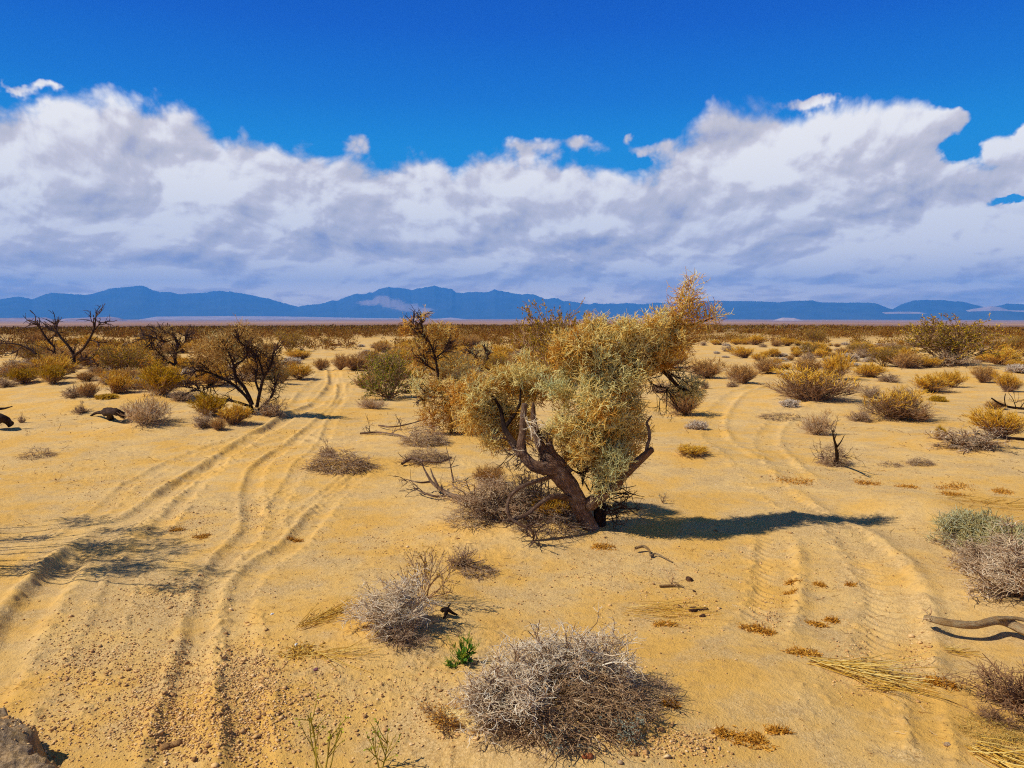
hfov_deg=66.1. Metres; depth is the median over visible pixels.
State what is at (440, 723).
rusty plant
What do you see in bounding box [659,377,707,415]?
shrub
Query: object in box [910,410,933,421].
shrub
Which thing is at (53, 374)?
shrub
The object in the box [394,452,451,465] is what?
dead branch
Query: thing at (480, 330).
scrub
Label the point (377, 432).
dead branch
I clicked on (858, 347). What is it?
creosote bush
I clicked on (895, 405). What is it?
shrub
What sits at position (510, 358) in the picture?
brown bush
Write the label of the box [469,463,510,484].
shrub
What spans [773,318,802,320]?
dune
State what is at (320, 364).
shrub
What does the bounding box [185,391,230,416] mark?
shrub
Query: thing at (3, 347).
creosote bush
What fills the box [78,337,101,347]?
golden bush
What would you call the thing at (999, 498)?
straw tangle
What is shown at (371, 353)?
creosote bush
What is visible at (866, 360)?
shrub
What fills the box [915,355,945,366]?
golden bush
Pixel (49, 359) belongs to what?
golden bush
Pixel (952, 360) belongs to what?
shrub
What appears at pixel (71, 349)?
dead tree
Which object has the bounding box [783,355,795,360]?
brown bush
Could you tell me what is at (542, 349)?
creosote bush
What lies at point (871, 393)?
shrub
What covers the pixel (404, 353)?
golden bush
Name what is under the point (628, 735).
sage plant
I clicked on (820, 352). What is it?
golden bush
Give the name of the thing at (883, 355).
creosote bush
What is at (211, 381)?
golden bush
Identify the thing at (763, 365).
shrub
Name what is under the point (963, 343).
creosote bush
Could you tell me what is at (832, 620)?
dry litter
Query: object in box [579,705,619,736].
sage plant
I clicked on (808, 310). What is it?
mesa
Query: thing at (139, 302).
mountain
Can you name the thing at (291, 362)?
brown bush
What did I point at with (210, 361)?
creosote bush
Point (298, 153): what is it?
sky
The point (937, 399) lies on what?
shrub
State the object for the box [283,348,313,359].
shrub
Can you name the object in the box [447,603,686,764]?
dead bush
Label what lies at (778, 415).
brush heap
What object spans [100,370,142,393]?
shrub
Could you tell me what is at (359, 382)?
shrub
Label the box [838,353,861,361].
silvery bush
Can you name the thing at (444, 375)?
golden bush
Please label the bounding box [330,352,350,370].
shrub
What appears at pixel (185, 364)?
golden bush
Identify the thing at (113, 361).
creosote bush
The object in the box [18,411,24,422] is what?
shrub
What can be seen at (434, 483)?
dead branch
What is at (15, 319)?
mesa
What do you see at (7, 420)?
dead stump
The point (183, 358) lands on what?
golden bush
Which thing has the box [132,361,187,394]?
shrub
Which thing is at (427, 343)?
creosote bush
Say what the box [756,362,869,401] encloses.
shrub
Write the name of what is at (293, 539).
dry litter
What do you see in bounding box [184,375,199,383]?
golden bush
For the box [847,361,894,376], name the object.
shrub
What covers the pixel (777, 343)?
brown bush
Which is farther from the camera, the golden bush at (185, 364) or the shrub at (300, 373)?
the golden bush at (185, 364)
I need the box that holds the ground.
[0,319,1023,767]
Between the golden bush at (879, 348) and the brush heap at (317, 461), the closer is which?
the brush heap at (317, 461)
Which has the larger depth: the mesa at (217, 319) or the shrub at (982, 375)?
the mesa at (217, 319)
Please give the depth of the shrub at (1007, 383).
26.32 m
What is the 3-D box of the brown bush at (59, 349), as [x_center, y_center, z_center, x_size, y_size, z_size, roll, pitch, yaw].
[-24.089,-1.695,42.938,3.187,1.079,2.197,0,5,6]
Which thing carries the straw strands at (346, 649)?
on the ground
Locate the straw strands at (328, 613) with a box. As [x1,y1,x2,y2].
[296,586,368,630]
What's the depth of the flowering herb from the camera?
5.63 m
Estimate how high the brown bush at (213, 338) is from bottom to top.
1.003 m
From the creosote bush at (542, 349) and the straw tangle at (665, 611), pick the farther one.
the creosote bush at (542, 349)
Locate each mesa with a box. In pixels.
[0,318,55,320]
[60,317,126,320]
[147,319,286,320]
[649,300,896,319]
[893,300,1023,313]
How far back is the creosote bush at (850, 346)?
53.37 m
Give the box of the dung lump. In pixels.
[685,576,692,581]
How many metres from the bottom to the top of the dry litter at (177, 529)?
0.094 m
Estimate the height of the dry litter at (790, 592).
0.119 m
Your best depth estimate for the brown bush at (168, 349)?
54.47 m
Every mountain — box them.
[0,285,297,319]
[293,286,678,318]
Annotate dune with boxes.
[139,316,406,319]
[399,318,468,319]
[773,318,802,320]
[882,312,926,313]
[966,306,1023,311]
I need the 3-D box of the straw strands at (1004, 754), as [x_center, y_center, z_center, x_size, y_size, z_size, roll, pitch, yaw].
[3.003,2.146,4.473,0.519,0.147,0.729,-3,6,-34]
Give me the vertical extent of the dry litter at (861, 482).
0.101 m
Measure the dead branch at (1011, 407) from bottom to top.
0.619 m
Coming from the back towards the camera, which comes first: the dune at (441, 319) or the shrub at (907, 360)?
the dune at (441, 319)
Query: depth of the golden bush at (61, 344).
51.67 m
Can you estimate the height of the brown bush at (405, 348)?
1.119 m
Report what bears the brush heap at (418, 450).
on the ground
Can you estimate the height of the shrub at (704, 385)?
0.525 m
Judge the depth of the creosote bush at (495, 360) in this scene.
34.82 m
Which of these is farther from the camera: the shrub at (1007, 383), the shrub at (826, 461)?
the shrub at (1007, 383)
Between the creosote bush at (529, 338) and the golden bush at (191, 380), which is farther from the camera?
the creosote bush at (529, 338)
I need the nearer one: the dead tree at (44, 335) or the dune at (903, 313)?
the dead tree at (44, 335)
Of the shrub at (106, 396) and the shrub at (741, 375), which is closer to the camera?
the shrub at (106, 396)
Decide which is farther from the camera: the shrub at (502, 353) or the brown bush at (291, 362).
the shrub at (502, 353)
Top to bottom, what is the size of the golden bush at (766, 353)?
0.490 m
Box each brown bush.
[0,361,39,374]
[22,331,51,343]
[41,345,85,357]
[44,351,70,363]
[58,346,100,367]
[93,367,106,375]
[115,366,140,379]
[158,343,175,353]
[202,334,222,342]
[211,343,242,361]
[281,361,299,367]
[357,350,380,356]
[372,340,395,351]
[387,345,414,362]
[408,349,432,367]
[458,334,480,346]
[460,350,484,368]
[504,352,538,365]
[510,342,524,348]
[770,339,784,345]
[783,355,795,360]
[832,346,856,354]
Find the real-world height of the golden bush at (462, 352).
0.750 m
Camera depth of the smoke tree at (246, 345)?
19.03 m
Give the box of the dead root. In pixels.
[440,604,457,618]
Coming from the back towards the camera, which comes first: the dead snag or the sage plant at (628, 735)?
the dead snag
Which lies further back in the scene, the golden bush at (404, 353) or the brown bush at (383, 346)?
the brown bush at (383, 346)
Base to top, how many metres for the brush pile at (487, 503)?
0.566 m
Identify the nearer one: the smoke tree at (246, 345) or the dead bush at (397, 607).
the dead bush at (397, 607)
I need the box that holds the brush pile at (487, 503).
[432,469,591,537]
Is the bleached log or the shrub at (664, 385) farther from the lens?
the shrub at (664, 385)
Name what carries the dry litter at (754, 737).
on the ground
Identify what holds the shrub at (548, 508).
on the ground
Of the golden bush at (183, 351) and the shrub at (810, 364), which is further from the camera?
the golden bush at (183, 351)
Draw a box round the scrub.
[0,323,1023,357]
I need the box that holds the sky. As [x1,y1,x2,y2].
[0,0,1023,308]
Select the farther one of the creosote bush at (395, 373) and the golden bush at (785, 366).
the golden bush at (785, 366)
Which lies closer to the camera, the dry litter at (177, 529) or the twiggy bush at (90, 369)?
the dry litter at (177, 529)
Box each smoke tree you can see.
[129,322,196,369]
[173,312,289,414]
[397,304,485,433]
[442,267,733,547]
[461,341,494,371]
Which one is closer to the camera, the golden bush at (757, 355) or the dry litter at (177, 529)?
the dry litter at (177, 529)
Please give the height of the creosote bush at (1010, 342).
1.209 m
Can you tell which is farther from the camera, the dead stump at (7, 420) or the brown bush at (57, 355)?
the brown bush at (57, 355)
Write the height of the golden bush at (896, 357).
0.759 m
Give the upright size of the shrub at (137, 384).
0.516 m
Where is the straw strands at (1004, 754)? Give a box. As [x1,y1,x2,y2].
[964,737,1023,767]
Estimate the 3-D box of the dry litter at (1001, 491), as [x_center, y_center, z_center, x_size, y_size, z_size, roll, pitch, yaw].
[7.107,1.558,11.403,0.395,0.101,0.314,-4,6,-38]
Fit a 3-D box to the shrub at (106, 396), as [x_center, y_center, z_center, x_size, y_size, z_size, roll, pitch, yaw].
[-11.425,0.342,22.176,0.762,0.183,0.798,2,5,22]
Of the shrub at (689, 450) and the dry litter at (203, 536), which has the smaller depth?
the dry litter at (203, 536)
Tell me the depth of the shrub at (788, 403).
21.39 m
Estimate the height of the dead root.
0.108 m
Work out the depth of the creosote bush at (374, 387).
24.61 m
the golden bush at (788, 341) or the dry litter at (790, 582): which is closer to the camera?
the dry litter at (790, 582)
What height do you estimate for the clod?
0.035 m
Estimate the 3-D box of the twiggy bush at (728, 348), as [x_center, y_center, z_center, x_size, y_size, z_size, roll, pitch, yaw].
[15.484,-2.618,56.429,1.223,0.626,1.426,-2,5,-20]
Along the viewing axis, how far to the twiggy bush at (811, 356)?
44.19 m
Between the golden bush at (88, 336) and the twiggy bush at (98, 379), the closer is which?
the twiggy bush at (98, 379)
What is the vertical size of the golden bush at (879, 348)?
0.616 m
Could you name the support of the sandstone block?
on the ground
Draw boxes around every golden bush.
[17,350,89,377]
[34,339,72,355]
[78,334,95,339]
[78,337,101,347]
[88,345,132,366]
[89,341,113,350]
[96,369,119,379]
[126,340,157,347]
[133,351,171,369]
[161,365,182,371]
[168,358,191,368]
[170,341,197,352]
[171,356,190,360]
[178,359,206,368]
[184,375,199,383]
[193,364,231,385]
[241,352,283,366]
[384,348,415,360]
[392,340,415,349]
[422,350,479,378]
[450,349,478,356]
[486,343,518,355]
[487,364,508,376]
[669,348,694,367]
[710,339,720,344]
[729,337,742,344]
[744,334,766,344]
[749,352,769,360]
[760,350,772,356]
[766,347,783,356]
[776,336,800,345]
[778,363,793,368]
[790,348,801,356]
[810,342,830,352]
[811,347,831,357]
[867,347,884,353]
[880,351,916,365]
[895,347,918,355]
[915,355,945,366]
[972,353,987,361]
[976,344,1023,364]
[1004,359,1020,365]
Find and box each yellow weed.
[295,693,349,767]
[363,718,400,767]
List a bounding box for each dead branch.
[360,414,409,437]
[378,418,424,428]
[388,455,459,500]
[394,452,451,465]
[442,447,455,482]
[977,424,1023,440]
[991,388,1023,409]
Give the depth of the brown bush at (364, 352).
45.42 m
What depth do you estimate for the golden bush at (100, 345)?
53.24 m
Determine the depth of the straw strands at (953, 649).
6.15 m
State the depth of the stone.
4.42 m
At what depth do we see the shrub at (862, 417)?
19.47 m
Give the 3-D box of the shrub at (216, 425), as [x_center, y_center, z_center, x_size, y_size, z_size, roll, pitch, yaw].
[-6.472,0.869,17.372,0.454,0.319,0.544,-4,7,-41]
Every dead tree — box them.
[0,310,68,364]
[37,304,116,372]
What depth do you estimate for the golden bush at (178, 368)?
29.31 m
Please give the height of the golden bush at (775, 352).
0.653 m
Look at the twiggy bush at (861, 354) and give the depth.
48.94 m
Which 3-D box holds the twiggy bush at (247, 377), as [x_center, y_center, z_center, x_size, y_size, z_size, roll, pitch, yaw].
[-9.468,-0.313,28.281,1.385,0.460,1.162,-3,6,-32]
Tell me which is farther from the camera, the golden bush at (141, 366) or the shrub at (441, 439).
the golden bush at (141, 366)
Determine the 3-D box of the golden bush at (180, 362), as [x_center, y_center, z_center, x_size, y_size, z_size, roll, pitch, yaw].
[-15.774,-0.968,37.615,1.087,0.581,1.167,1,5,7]
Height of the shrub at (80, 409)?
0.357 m
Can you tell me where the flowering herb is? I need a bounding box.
[440,631,481,667]
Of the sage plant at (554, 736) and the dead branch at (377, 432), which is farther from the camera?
the dead branch at (377, 432)
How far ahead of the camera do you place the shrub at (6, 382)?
26.65 m
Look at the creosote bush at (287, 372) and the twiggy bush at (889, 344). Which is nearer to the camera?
the creosote bush at (287, 372)
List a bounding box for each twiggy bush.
[0,356,27,367]
[14,356,33,364]
[83,366,97,371]
[92,368,114,383]
[229,372,261,381]
[449,363,486,380]
[721,345,734,351]
[799,347,820,360]
[853,344,873,357]
[877,342,900,348]
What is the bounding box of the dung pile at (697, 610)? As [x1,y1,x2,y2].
[688,606,707,611]
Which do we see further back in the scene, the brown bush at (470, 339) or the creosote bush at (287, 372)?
the brown bush at (470, 339)
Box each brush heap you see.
[17,446,63,460]
[297,446,383,475]
[395,445,453,466]
[759,412,810,420]
[879,460,909,466]
[906,456,935,466]
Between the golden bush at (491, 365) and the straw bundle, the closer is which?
the straw bundle
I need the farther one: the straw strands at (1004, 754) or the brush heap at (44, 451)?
the brush heap at (44, 451)
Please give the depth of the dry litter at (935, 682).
5.59 m
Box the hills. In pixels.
[821,311,1023,319]
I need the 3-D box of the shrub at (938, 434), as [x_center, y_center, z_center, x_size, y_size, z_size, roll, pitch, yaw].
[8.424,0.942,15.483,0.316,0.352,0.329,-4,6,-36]
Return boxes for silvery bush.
[280,357,303,363]
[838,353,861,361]
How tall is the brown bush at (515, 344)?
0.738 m
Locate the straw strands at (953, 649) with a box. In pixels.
[943,642,987,657]
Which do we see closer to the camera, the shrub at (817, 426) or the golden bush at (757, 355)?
the shrub at (817, 426)
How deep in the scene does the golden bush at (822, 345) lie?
53.66 m
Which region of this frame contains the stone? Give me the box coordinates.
[582,753,592,758]
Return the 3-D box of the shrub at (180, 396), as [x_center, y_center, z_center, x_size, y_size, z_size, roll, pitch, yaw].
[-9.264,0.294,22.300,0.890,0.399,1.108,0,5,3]
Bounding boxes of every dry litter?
[168,526,184,531]
[191,532,211,539]
[271,640,324,661]
[285,535,304,541]
[590,539,616,550]
[652,619,680,627]
[657,695,683,710]
[710,722,733,739]
[717,725,779,751]
[737,622,769,634]
[759,625,777,635]
[763,723,795,734]
[772,476,819,485]
[780,642,823,656]
[782,588,796,594]
[783,577,801,585]
[804,618,830,627]
[811,580,827,587]
[821,615,840,624]
[844,581,858,586]
[853,477,884,485]
[894,483,920,488]
[918,670,967,690]
[932,480,974,490]
[940,490,964,497]
[991,487,1013,493]
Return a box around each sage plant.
[525,717,593,753]
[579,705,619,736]
[597,712,646,742]
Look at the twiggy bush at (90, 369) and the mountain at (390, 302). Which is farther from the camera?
the mountain at (390, 302)
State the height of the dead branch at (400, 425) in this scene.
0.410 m
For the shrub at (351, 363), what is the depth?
35.80 m
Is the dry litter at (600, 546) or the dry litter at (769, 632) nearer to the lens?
the dry litter at (769, 632)
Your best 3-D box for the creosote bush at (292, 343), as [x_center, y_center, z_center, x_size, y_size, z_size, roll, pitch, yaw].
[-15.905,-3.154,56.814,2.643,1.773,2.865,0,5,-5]
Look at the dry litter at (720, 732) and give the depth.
4.78 m
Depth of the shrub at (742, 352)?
48.28 m
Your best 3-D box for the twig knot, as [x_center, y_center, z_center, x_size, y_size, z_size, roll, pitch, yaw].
[-0.507,1.754,8.048,0.502,0.205,0.416,0,5,0]
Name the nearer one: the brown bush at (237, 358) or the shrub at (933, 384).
the shrub at (933, 384)
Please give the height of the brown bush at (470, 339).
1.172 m
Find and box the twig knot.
[441,542,485,570]
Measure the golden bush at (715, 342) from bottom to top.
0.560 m
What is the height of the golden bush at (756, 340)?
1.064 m
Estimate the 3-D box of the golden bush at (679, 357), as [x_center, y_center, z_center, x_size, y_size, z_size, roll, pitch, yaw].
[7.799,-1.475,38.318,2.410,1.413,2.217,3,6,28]
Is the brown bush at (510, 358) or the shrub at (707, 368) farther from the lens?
the brown bush at (510, 358)
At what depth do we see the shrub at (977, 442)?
14.57 m
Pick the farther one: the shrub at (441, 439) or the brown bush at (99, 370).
the brown bush at (99, 370)
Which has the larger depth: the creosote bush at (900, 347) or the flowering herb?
the creosote bush at (900, 347)
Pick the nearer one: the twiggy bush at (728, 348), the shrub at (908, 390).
the shrub at (908, 390)
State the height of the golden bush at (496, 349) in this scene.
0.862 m
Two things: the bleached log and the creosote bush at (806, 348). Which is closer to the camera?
the bleached log
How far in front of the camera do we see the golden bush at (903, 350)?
44.10 m
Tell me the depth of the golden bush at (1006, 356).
39.83 m
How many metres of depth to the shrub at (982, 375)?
30.82 m
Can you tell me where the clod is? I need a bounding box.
[159,739,181,750]
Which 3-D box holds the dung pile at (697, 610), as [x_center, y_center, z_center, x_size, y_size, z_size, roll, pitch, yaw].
[1.636,1.976,6.917,0.184,0.057,0.078,-1,5,-15]
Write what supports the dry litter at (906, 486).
on the ground
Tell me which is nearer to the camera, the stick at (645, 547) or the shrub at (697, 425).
the stick at (645, 547)
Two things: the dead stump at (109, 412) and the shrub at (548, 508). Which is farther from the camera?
the dead stump at (109, 412)
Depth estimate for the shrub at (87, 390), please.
22.52 m
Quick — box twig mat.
[454,564,499,581]
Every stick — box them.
[635,545,672,561]
[659,566,683,587]
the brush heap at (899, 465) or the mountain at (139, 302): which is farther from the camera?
the mountain at (139, 302)
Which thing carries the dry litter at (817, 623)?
on the ground
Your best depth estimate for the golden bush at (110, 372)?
27.60 m
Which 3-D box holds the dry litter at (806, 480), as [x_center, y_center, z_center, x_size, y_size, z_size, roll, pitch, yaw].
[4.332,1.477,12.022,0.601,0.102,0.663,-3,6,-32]
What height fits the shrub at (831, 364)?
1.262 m
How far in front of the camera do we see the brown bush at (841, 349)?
50.45 m
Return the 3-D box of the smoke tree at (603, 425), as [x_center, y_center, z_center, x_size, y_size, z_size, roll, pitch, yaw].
[0.852,0.233,9.502,3.203,3.263,1.921,-2,5,-22]
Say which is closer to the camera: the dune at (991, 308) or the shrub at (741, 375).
the shrub at (741, 375)
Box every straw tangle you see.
[622,593,722,628]
[936,494,1023,513]
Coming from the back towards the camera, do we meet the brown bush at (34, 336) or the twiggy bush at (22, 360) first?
the brown bush at (34, 336)
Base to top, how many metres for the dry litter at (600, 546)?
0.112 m
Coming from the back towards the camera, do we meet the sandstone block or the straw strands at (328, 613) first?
the straw strands at (328, 613)
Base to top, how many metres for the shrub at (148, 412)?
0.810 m
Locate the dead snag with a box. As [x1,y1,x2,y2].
[809,418,864,465]
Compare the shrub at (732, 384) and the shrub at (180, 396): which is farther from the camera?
the shrub at (732, 384)
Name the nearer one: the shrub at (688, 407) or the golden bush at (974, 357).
the shrub at (688, 407)
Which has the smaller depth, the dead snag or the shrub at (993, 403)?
the dead snag
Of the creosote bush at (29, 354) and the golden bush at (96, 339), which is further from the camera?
the golden bush at (96, 339)
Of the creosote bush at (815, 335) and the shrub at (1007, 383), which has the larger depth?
the creosote bush at (815, 335)
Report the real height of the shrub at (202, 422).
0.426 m
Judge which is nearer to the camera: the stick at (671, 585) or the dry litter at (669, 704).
the dry litter at (669, 704)
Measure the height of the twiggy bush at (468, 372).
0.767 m
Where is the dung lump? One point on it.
(688, 579)
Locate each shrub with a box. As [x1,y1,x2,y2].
[0,366,41,382]
[0,377,22,387]
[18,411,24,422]
[31,362,66,383]
[59,380,82,397]
[68,400,92,413]
[74,378,103,397]
[75,371,101,380]
[88,393,118,399]
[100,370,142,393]
[118,387,177,424]
[127,374,146,389]
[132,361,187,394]
[168,387,197,402]
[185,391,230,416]
[190,410,213,428]
[207,417,227,429]
[214,401,256,424]
[253,395,291,416]
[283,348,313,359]
[285,362,315,378]
[310,357,330,369]
[316,436,337,456]
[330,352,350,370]
[338,353,367,370]
[353,377,368,386]
[355,395,390,408]
[382,543,460,600]
[397,422,452,447]
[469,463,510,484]
[482,350,511,362]
[528,488,573,519]
[649,379,671,393]
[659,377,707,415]
[674,442,712,456]
[681,355,729,377]
[684,420,710,430]
[699,378,709,388]
[720,362,764,383]
[726,344,753,357]
[726,377,740,386]
[751,355,784,373]
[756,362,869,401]
[778,399,802,407]
[790,357,821,372]
[795,408,842,435]
[814,442,853,467]
[819,350,855,378]
[842,406,874,422]
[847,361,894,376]
[857,385,940,420]
[858,384,887,398]
[860,357,876,361]
[875,373,901,381]
[888,350,925,368]
[888,383,913,396]
[907,373,957,392]
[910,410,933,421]
[925,425,1018,452]
[927,394,949,401]
[928,343,980,365]
[931,369,970,387]
[932,423,949,439]
[961,402,1023,436]
[969,364,999,382]
[982,399,1008,408]
[989,370,1023,391]
[1002,363,1023,372]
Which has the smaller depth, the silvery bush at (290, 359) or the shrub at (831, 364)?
the shrub at (831, 364)
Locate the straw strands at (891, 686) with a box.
[855,674,937,694]
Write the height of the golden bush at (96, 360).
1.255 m
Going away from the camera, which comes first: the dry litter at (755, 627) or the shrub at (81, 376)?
the dry litter at (755, 627)
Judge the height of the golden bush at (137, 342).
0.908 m
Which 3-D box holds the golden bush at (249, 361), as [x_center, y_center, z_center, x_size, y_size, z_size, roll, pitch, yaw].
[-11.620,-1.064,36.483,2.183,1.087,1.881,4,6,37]
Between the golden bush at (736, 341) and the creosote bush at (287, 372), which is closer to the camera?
the creosote bush at (287, 372)
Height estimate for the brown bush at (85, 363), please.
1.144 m
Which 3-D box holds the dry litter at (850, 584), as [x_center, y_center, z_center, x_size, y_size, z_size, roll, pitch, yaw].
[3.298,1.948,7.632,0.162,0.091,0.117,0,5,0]
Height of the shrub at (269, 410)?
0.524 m
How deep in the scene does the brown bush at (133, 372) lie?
26.53 m
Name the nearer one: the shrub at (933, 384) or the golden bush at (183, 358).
the shrub at (933, 384)
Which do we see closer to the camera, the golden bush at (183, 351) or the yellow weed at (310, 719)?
the yellow weed at (310, 719)
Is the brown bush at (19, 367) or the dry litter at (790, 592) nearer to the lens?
the dry litter at (790, 592)
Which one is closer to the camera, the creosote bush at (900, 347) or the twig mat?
the twig mat
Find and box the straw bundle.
[806,652,961,705]
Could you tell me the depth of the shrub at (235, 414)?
17.92 m
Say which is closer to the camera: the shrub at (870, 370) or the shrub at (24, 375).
the shrub at (24, 375)
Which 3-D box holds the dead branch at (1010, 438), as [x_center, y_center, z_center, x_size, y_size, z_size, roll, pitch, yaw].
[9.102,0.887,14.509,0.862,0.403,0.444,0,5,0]
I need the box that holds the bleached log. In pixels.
[918,606,1023,635]
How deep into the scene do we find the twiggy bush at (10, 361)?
36.28 m
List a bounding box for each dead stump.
[0,406,13,426]
[90,407,130,419]
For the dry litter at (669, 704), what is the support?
on the ground
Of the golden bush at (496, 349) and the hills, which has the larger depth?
the hills
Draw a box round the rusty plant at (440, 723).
[414,696,470,733]
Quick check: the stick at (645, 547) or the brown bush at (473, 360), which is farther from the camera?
the brown bush at (473, 360)
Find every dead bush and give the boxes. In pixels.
[335,561,456,648]
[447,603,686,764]
[938,653,1023,767]
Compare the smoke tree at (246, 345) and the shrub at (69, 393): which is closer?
the smoke tree at (246, 345)
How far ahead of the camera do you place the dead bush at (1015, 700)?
5.16 m
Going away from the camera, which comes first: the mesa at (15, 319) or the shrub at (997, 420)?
the shrub at (997, 420)
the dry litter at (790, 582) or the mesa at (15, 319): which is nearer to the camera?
the dry litter at (790, 582)
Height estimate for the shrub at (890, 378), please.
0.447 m
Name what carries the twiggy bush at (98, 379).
on the ground
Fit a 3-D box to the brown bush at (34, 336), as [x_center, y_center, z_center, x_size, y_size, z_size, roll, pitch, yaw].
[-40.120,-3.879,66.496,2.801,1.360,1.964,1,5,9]
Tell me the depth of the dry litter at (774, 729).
4.86 m
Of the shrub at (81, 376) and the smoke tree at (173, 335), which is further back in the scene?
the smoke tree at (173, 335)
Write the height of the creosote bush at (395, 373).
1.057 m
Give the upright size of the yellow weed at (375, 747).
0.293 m
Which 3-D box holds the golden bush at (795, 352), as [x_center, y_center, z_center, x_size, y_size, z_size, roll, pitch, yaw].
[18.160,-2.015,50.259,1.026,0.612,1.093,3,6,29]
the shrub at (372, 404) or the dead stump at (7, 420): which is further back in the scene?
the shrub at (372, 404)
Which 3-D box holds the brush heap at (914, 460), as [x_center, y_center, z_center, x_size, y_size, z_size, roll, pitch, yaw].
[6.997,1.317,13.486,0.656,0.161,0.587,1,5,7]
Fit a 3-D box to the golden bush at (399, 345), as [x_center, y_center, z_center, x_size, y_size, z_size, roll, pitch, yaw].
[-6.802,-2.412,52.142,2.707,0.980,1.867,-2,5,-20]
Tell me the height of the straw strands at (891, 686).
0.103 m
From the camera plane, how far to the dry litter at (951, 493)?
11.21 m
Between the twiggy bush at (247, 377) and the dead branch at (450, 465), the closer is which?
the dead branch at (450, 465)
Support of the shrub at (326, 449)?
on the ground
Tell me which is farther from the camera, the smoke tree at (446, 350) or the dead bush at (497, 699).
the smoke tree at (446, 350)
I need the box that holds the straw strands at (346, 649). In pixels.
[298,632,386,671]
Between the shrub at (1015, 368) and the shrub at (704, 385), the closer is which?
the shrub at (704, 385)
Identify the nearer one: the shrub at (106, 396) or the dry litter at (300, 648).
the dry litter at (300, 648)
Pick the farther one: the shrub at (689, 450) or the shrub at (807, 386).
the shrub at (807, 386)
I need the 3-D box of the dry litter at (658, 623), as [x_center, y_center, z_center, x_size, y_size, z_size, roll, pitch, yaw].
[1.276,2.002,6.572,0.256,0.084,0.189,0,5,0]
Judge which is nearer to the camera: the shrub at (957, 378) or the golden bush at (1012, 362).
the shrub at (957, 378)
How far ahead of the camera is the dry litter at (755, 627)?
6.48 m
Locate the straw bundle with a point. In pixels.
(849, 668)
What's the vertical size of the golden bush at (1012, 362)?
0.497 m
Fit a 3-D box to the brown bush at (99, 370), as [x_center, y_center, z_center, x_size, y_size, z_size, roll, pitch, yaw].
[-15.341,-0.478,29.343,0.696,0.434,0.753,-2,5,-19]
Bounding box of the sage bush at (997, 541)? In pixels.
[921,504,1023,601]
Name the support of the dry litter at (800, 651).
on the ground
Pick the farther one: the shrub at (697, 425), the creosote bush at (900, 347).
the creosote bush at (900, 347)
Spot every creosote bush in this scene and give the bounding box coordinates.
[0,344,10,352]
[11,339,47,360]
[89,340,156,370]
[197,356,223,367]
[270,367,293,383]
[273,328,310,350]
[348,347,429,400]
[362,347,407,371]
[381,358,410,382]
[410,332,446,351]
[481,354,512,367]
[509,298,598,385]
[527,333,546,348]
[798,341,819,355]
[801,326,828,343]
[843,342,856,353]
[854,342,869,351]
[866,344,900,366]
[894,343,911,349]
[898,313,1011,359]
[1002,336,1022,349]
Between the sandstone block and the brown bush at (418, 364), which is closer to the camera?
the sandstone block
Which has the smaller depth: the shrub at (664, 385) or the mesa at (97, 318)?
the shrub at (664, 385)
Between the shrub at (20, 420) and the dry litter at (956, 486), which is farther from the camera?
the shrub at (20, 420)
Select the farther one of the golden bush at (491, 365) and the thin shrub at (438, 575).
the golden bush at (491, 365)
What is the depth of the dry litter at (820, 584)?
7.68 m
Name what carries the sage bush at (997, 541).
on the ground
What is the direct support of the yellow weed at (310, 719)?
on the ground

